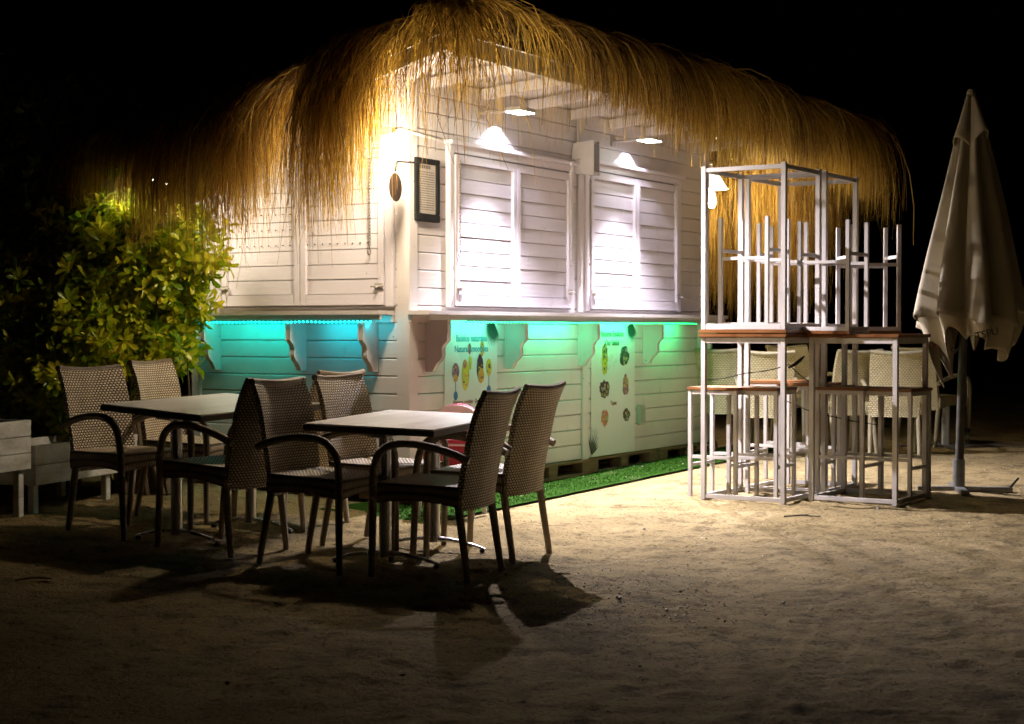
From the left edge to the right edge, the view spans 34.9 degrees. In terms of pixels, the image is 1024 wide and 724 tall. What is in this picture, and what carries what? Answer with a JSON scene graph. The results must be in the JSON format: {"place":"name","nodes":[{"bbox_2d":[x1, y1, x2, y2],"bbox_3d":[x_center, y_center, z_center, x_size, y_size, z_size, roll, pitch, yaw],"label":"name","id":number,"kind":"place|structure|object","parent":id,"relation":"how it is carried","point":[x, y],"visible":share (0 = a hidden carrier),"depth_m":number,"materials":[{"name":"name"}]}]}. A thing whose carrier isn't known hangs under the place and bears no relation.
{"place":"outdoors","nodes":[
{"label":"outdoors","id":0,"kind":"place"},
{"bbox_2d":[0,342,1023,723],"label":"ground","id":1,"kind":"structure","parent":0,"point":[208,618],"depth_m":6.90,"materials":[{"name":"beige sand"}]},
{"bbox_2d":[0,419,30,517],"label":"wooden planter","id":2,"kind":"object","parent":1,"relation":"on","point":[15,446],"visible":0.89,"depth_m":9.16,"materials":[{"name":"paint"}]},
{"bbox_2d":[14,575,51,580],"bbox_3d":[-2.139,0.965,7.270,0.161,0.018,0.049,0,1,-17],"label":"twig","id":3,"kind":"object","parent":1,"relation":"on","point":[31,577],"visible":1,"depth_m":7.26,"materials":[{"name":"brown wood"}]},
{"bbox_2d":[0,85,124,416],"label":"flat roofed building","id":4,"kind":"structure","parent":1,"relation":"on","point":[20,86],"depth_m":14.94,"materials":[{"name":"black"}]},
{"bbox_2d":[0,434,140,513],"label":"wooden planter","id":5,"kind":"object","parent":1,"relation":"on","point":[50,459],"visible":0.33,"depth_m":9.54,"materials":[{"name":"paint"}]},
{"bbox_2d":[0,52,145,487],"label":"shrub","id":6,"kind":"object","parent":1,"relation":"on","point":[38,124],"visible":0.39,"depth_m":10.64,"materials":[{"name":"green plant"}]},
{"bbox_2d":[0,179,239,494],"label":"shrub","id":7,"kind":"object","parent":1,"relation":"on","point":[99,299],"visible":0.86,"depth_m":10.28,"materials":[{"name":"green plant"}]},
{"bbox_2d":[55,364,194,540],"bbox_3d":[-2.127,0.472,8.857,0.622,0.910,0.542,1,1,37],"label":"wicker armchair","id":8,"kind":"object","parent":1,"relation":"on","point":[99,438],"visible":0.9,"depth_m":8.86,"materials":[{"name":"wicker"}]},
{"bbox_2d":[127,358,245,523],"bbox_3d":[-1.918,0.449,9.584,0.622,0.910,0.542,3,2,21],"label":"wicker armchair","id":9,"kind":"object","parent":1,"relation":"on","point":[155,379],"visible":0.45,"depth_m":9.52,"materials":[{"name":"wicker"}]},
{"bbox_2d":[100,393,320,545],"bbox_3d":[-1.611,0.568,8.814,0.700,0.754,1.001,1,1,31],"label":"dining table","id":10,"kind":"object","parent":1,"relation":"on","point":[208,407],"visible":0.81,"depth_m":8.54,"materials":[{"name":"laminate"}]},
{"bbox_2d":[155,376,306,557],"bbox_3d":[-1.433,0.514,8.391,0.622,0.910,0.542,4,3,34],"label":"wicker armchair","id":11,"kind":"object","parent":1,"relation":"on","point":[239,464],"visible":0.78,"depth_m":8.20,"materials":[{"name":"wicker"}]},
{"bbox_2d":[231,369,365,529],"bbox_3d":[-1.221,0.482,9.443,0.622,0.910,0.542,4,3,31],"label":"wicker armchair","id":12,"kind":"object","parent":1,"relation":"on","point":[323,456],"visible":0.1,"depth_m":9.26,"materials":[{"name":"wicker"}]},
{"bbox_2d":[248,376,396,574],"bbox_3d":[-0.961,0.544,8.082,0.622,0.910,0.542,3,2,28],"label":"wicker armchair","id":13,"kind":"object","parent":1,"relation":"on","point":[288,444],"visible":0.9,"depth_m":8.03,"materials":[{"name":"wicker"}]},
{"bbox_2d":[312,372,448,550],"bbox_3d":[-0.728,0.527,8.733,0.622,0.910,0.542,3,3,30],"label":"wicker armchair","id":14,"kind":"object","parent":1,"relation":"on","point":[345,395],"visible":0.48,"depth_m":8.79,"materials":[{"name":"wicker"}]},
{"bbox_2d":[359,492,411,501],"bbox_3d":[-0.658,0.821,11.062,0.780,0.118,1.150,1,1,31],"label":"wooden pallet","id":15,"kind":"object","parent":1,"relation":"on","point":[364,496],"visible":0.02,"depth_m":10.57,"materials":[{"name":"brown wood"}]},
{"bbox_2d":[303,410,485,568],"bbox_3d":[-0.520,0.637,8.335,0.700,0.729,1.001,0,1,21],"label":"dining table","id":16,"kind":"object","parent":1,"relation":"on","point":[385,426],"visible":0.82,"depth_m":8.04,"materials":[{"name":"laminate"}]},
{"bbox_2d":[368,386,521,583],"bbox_3d":[-0.303,0.571,7.843,0.622,0.910,0.542,2,2,22],"label":"wicker armchair","id":17,"kind":"object","parent":1,"relation":"on","point":[472,486],"visible":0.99,"depth_m":7.69,"materials":[{"name":"wicker"}]},
{"bbox_2d":[32,0,913,463],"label":"beach kiosk","id":18,"kind":"object","parent":1,"relation":"on","point":[274,164],"visible":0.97,"depth_m":10.80,"materials":[{"name":"white paint"}]},
{"bbox_2d":[206,320,370,323],"bbox_3d":[-1.551,-0.263,10.657,1.550,0.021,0.018,1,1,31],"label":"led light strip","id":19,"kind":"object","parent":18,"relation":"attached to","point":[299,321],"visible":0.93,"depth_m":10.58,"materials":[{"name":"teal plastic"}]},
{"bbox_2d":[367,162,370,254],"bbox_3d":[-0.912,-0.991,10.389,0.035,0.616,0.019,-1,1,-39],"label":"hanging chain","id":20,"kind":"object","parent":18,"relation":"hanging from","point":[369,212],"visible":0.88,"depth_m":10.39,"materials":[{"name":"silver metal"}]},
{"bbox_2d":[389,161,420,201],"bbox_3d":[-0.676,-1.121,10.078,0.038,0.264,0.328,1,1,33],"label":"round plaque","id":21,"kind":"object","parent":18,"relation":"hanging from","point":[393,184],"visible":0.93,"depth_m":10.02,"materials":[{"name":"brown wood"}]},
{"bbox_2d":[381,127,442,159],"bbox_3d":[-0.594,-1.312,9.901,0.156,0.207,0.598,1,1,31],"label":"globe wall lamp","id":22,"kind":"object","parent":18,"relation":"attached to","point":[400,149],"visible":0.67,"depth_m":9.68,"materials":[{"name":"beige glass"}]},
{"bbox_2d":[414,157,439,222],"bbox_3d":[-0.549,-1.104,10.455,0.028,0.404,0.275,1,1,31],"label":"menu board","id":23,"kind":"object","parent":18,"relation":"attached to","point":[426,205],"visible":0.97,"depth_m":10.45,"materials":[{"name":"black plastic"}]},
{"bbox_2d":[458,161,460,256],"bbox_3d":[-0.344,-1.008,10.708,0.035,0.637,0.019,-1,1,-39],"label":"hanging chain","id":24,"kind":"object","parent":18,"relation":"hanging from","point":[459,208],"visible":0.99,"depth_m":10.71,"materials":[{"name":"silver metal"}]},
{"bbox_2d":[444,323,498,408],"bbox_3d":[-0.265,0.188,10.972,0.005,0.926,0.691,1,1,31],"label":"menu poster","id":25,"kind":"object","parent":18,"relation":"attached to","point":[470,367],"visible":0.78,"depth_m":10.94,"materials":[{"name":"white paper"}]},
{"bbox_2d":[477,106,535,118],"bbox_3d":[-0.057,-1.683,10.912,0.387,0.080,0.200,1,1,31],"label":"flood light","id":26,"kind":"object","parent":18,"relation":"attached to","point":[521,112],"visible":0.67,"depth_m":10.85,"materials":[{"name":"white metal"}]},
{"bbox_2d":[570,160,572,266],"bbox_3d":[0.436,-1.093,11.973,0.035,0.784,0.019,-1,1,-39],"label":"hanging chain","id":27,"kind":"object","parent":18,"relation":"hanging from","point":[571,212],"visible":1,"depth_m":11.97,"materials":[{"name":"silver metal"}]},
{"bbox_2d":[466,320,696,323],"bbox_3d":[0.623,-0.292,12.101,0.015,0.020,3.563,1,1,31],"label":"led light strip","id":28,"kind":"object","parent":18,"relation":"attached to","point":[477,321],"visible":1,"depth_m":11.86,"materials":[{"name":"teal plastic"}]},
{"bbox_2d":[571,140,599,175],"bbox_3d":[0.539,-1.518,12.117,0.179,0.257,0.181,1,1,25],"label":"wall speaker","id":29,"kind":"object","parent":18,"relation":"attached to","point":[586,155],"depth_m":12.08,"materials":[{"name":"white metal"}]},
{"bbox_2d":[589,178,591,265],"bbox_3d":[0.588,-1.054,12.253,0.035,0.658,0.019,-1,1,-39],"label":"hanging chain","id":30,"kind":"object","parent":18,"relation":"hanging from","point":[590,223],"visible":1,"depth_m":12.26,"materials":[{"name":"silver metal"}]},
{"bbox_2d":[588,324,636,456],"bbox_3d":[0.791,0.206,12.723,0.009,1.030,0.822,1,1,31],"label":"menu poster","id":31,"kind":"object","parent":18,"relation":"attached to","point":[613,395],"visible":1,"depth_m":12.73,"materials":[{"name":"white paper"}]},
{"bbox_2d":[610,135,662,146],"bbox_3d":[0.947,-1.719,12.574,0.387,0.080,0.200,1,1,31],"label":"flood light","id":32,"kind":"object","parent":18,"relation":"attached to","point":[613,140],"visible":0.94,"depth_m":12.54,"materials":[{"name":"white metal"}]},
{"bbox_2d":[637,405,645,424],"bbox_3d":[1.043,0.426,13.112,0.043,0.160,0.090,1,1,31],"label":"socket box","id":33,"kind":"object","parent":18,"relation":"attached to","point":[641,415],"visible":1,"depth_m":13.08,"materials":[{"name":"plastic"}]},
{"bbox_2d":[674,183,676,268],"bbox_3d":[1.356,-1.128,13.497,0.035,0.721,0.019,-1,1,-39],"label":"hanging chain","id":34,"kind":"object","parent":18,"relation":"hanging from","point":[675,223],"visible":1,"depth_m":13.49,"materials":[{"name":"silver metal"}]},
{"bbox_2d":[709,162,727,207],"bbox_3d":[1.776,-1.570,14.415,0.290,0.402,0.374,0,1,0],"label":"cone wall lamp","id":35,"kind":"object","parent":18,"relation":"attached to","point":[715,184],"visible":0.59,"depth_m":14.40,"materials":[{"name":"white metal"}]},
{"bbox_2d":[423,380,565,563],"bbox_3d":[-0.070,0.550,8.427,0.622,0.910,0.542,1,2,28],"label":"wicker armchair","id":36,"kind":"object","parent":1,"relation":"on","point":[522,467],"visible":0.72,"depth_m":8.28,"materials":[{"name":"wicker"}]},
{"bbox_2d":[0,458,1023,723],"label":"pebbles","id":37,"kind":"object","parent":1,"relation":"on","point":[574,598],"visible":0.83,"depth_m":7.03,"materials":[{"name":"beige stone"}]},
{"bbox_2d":[319,445,773,521],"bbox_3d":[0.636,0.845,12.302,0.820,0.098,5.751,1,1,31],"label":"turf mat","id":38,"kind":"object","parent":1,"relation":"on","point":[567,485],"visible":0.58,"depth_m":11.90,"materials":[{"name":"green plant"}]},
{"bbox_2d":[418,403,486,519],"bbox_3d":[-0.369,0.603,9.947,0.368,0.685,0.375,0,1,12],"label":"child chair","id":39,"kind":"object","parent":38,"relation":"on","point":[457,445],"visible":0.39,"depth_m":9.83,"materials":[{"name":"red plastic"}]},
{"bbox_2d":[693,348,753,451],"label":"wicker armchair","id":40,"kind":"object","parent":38,"relation":"on","point":[722,363],"visible":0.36,"depth_m":14.02,"materials":[{"name":"beige wicker"}]},
{"bbox_2d":[544,459,590,481],"bbox_3d":[-0.031,0.801,12.061,0.780,0.118,1.150,1,1,31],"label":"wooden pallet","id":41,"kind":"object","parent":1,"relation":"on","point":[579,467],"visible":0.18,"depth_m":12.11,"materials":[{"name":"brown wood"}]},
{"bbox_2d":[557,449,656,472],"bbox_3d":[0.561,0.781,13.082,0.780,0.118,1.150,1,1,31],"label":"wooden pallet","id":42,"kind":"object","parent":1,"relation":"on","point":[619,460],"visible":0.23,"depth_m":12.86,"materials":[{"name":"brown wood"}]},
{"bbox_2d":[628,440,717,459],"bbox_3d":[1.188,0.761,14.082,0.780,0.118,1.150,1,1,31],"label":"wooden pallet","id":43,"kind":"object","parent":1,"relation":"on","point":[662,453],"visible":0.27,"depth_m":13.75,"materials":[{"name":"brown wood"}]},
{"bbox_2d":[687,385,758,495],"bbox_3d":[1.433,0.536,11.012,0.372,0.740,0.372,1,1,33],"label":"bar stool","id":44,"kind":"object","parent":1,"relation":"on","point":[714,390],"visible":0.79,"depth_m":10.96,"materials":[{"name":"white wood"}]},
{"bbox_2d":[699,334,820,504],"bbox_3d":[1.665,0.361,10.869,0.624,1.100,0.624,1,1,33],"label":"bar table","id":45,"kind":"object","parent":1,"relation":"on","point":[783,340],"visible":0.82,"depth_m":10.76,"materials":[{"name":"white wood"}]},
{"bbox_2d":[699,161,821,332],"bbox_3d":[1.665,-0.744,10.847,0.624,1.100,0.624,1,1,33],"label":"bar table","id":46,"kind":"object","parent":45,"relation":"on","point":[783,326],"visible":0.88,"depth_m":10.74,"materials":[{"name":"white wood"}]},
{"bbox_2d":[718,216,789,323],"bbox_3d":[1.613,-0.585,10.830,0.372,0.740,0.372,1,1,33],"label":"bar stool","id":47,"kind":"object","parent":46,"relation":"on","point":[766,259],"visible":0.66,"depth_m":10.77,"materials":[{"name":"white metal"}]},
{"bbox_2d":[726,386,797,497],"bbox_3d":[1.680,0.538,10.953,0.372,0.740,0.372,1,1,30],"label":"bar stool","id":48,"kind":"object","parent":1,"relation":"on","point":[774,391],"visible":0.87,"depth_m":10.88,"materials":[{"name":"white wood"}]},
{"bbox_2d":[734,350,798,452],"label":"wicker armchair","id":49,"kind":"object","parent":1,"relation":"on","point":[761,361],"visible":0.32,"depth_m":13.59,"materials":[{"name":"beige wicker"}]},
{"bbox_2d":[743,379,808,484],"bbox_3d":[1.933,0.503,11.876,0.372,0.740,0.372,1,1,34],"label":"bar stool","id":50,"kind":"object","parent":1,"relation":"on","point":[766,444],"visible":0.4,"depth_m":11.90,"materials":[{"name":"white wood"}]},
{"bbox_2d":[765,345,832,441],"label":"wicker armchair","id":51,"kind":"object","parent":1,"relation":"on","point":[801,368],"visible":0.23,"depth_m":15.17,"materials":[{"name":"beige wicker"}]},
{"bbox_2d":[744,333,857,492],"bbox_3d":[2.035,0.350,11.439,0.624,1.100,0.624,1,1,33],"label":"bar table","id":52,"kind":"object","parent":1,"relation":"on","point":[823,484],"visible":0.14,"depth_m":11.35,"materials":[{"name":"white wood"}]},
{"bbox_2d":[745,170,858,326],"bbox_3d":[2.035,-0.755,11.417,0.624,1.100,0.624,1,1,33],"label":"bar table","id":53,"kind":"object","parent":52,"relation":"on","point":[840,180],"visible":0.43,"depth_m":11.33,"materials":[{"name":"white metal"}]},
{"bbox_2d":[756,222,814,323],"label":"bar stool","id":54,"kind":"object","parent":53,"relation":"on","point":[758,295],"visible":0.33,"depth_m":11.32,"materials":[{"name":"white metal"}]},
{"bbox_2d":[784,514,820,516],"bbox_3d":[1.758,0.932,9.865,0.221,0.018,0.049,0,1,6],"label":"twig","id":55,"kind":"object","parent":1,"relation":"on","point":[801,515],"visible":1,"depth_m":9.85,"materials":[{"name":"brown wood"}]},
{"bbox_2d":[776,382,840,487],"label":"bar stool","id":56,"kind":"object","parent":1,"relation":"on","point":[802,385],"visible":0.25,"depth_m":11.52,"materials":[{"name":"white wood"}]},
{"bbox_2d":[801,349,883,452],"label":"wicker armchair","id":57,"kind":"object","parent":1,"relation":"on","point":[863,364],"visible":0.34,"depth_m":13.93,"materials":[{"name":"beige wicker"}]},
{"bbox_2d":[815,385,883,497],"bbox_3d":[2.273,0.536,11.012,0.372,0.740,0.372,1,1,33],"label":"bar stool","id":58,"kind":"object","parent":1,"relation":"on","point":[833,390],"visible":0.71,"depth_m":10.97,"materials":[{"name":"white wood"}]},
{"bbox_2d":[807,334,930,506],"bbox_3d":[2.366,0.364,10.784,0.624,1.100,0.624,1,1,33],"label":"bar table","id":59,"kind":"object","parent":1,"relation":"on","point":[845,340],"visible":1,"depth_m":10.68,"materials":[{"name":"white wood"}]},
{"bbox_2d":[707,364,887,426],"bbox_3d":[1.958,0.235,11.157,1.308,0.438,0.307,0,1,0],"label":"security cable","id":60,"kind":"object","parent":59,"relation":"attached to","point":[788,401],"visible":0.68,"depth_m":11.14,"materials":[{"name":"black plastic"}]},
{"bbox_2d":[788,356,804,368],"bbox_3d":[1.944,0.001,11.122,0.116,0.089,0.024,0,1,0],"label":"cable buckle","id":61,"kind":"object","parent":60,"relation":"attached to","point":[798,361],"visible":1,"depth_m":11.11,"materials":[{"name":"black plastic"}]},
{"bbox_2d":[796,219,869,333],"bbox_3d":[2.123,-0.555,10.745,0.372,0.740,0.372,1,1,33],"label":"bar stool","id":62,"kind":"object","parent":59,"relation":"on","point":[847,263],"visible":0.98,"depth_m":10.68,"materials":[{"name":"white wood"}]},
{"bbox_2d":[836,224,901,333],"bbox_3d":[2.448,-0.564,11.185,0.372,0.740,0.372,0,1,-3],"label":"bar stool","id":63,"kind":"object","parent":59,"relation":"on","point":[884,265],"visible":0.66,"depth_m":11.08,"materials":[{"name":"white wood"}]},
{"bbox_2d":[861,350,921,454],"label":"wicker armchair","id":64,"kind":"object","parent":1,"relation":"on","point":[881,368],"visible":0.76,"depth_m":13.73,"materials":[{"name":"beige wicker"}]},
{"bbox_2d":[859,386,932,501],"bbox_3d":[2.561,0.541,10.866,0.372,0.740,0.372,1,1,35],"label":"bar stool","id":65,"kind":"object","parent":1,"relation":"on","point":[910,392],"visible":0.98,"depth_m":10.74,"materials":[{"name":"white wood"}]},
{"bbox_2d":[891,346,971,447],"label":"wicker armchair","id":66,"kind":"object","parent":1,"relation":"on","point":[939,401],"visible":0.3,"depth_m":14.62,"materials":[{"name":"beige wicker"}]},
{"bbox_2d":[899,406,998,449],"bbox_3d":[3.950,0.580,14.703,0.683,0.372,0.652,1,2,44],"label":"parasol stand","id":67,"kind":"object","parent":1,"relation":"on","point":[946,427],"visible":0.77,"depth_m":14.68,"materials":[{"name":"grey metal"}]},
{"bbox_2d":[913,89,1023,495],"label":"folded parasol","id":68,"kind":"object","parent":1,"relation":"on","point":[971,287],"visible":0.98,"depth_m":11.14,"materials":[{"name":"fabric"}]},
{"bbox_2d":[0,0,1023,341],"label":"sky","id":69,"kind":"structure","parent":0,"point":[912,65],"materials":[{"name":"black"}]}
]}

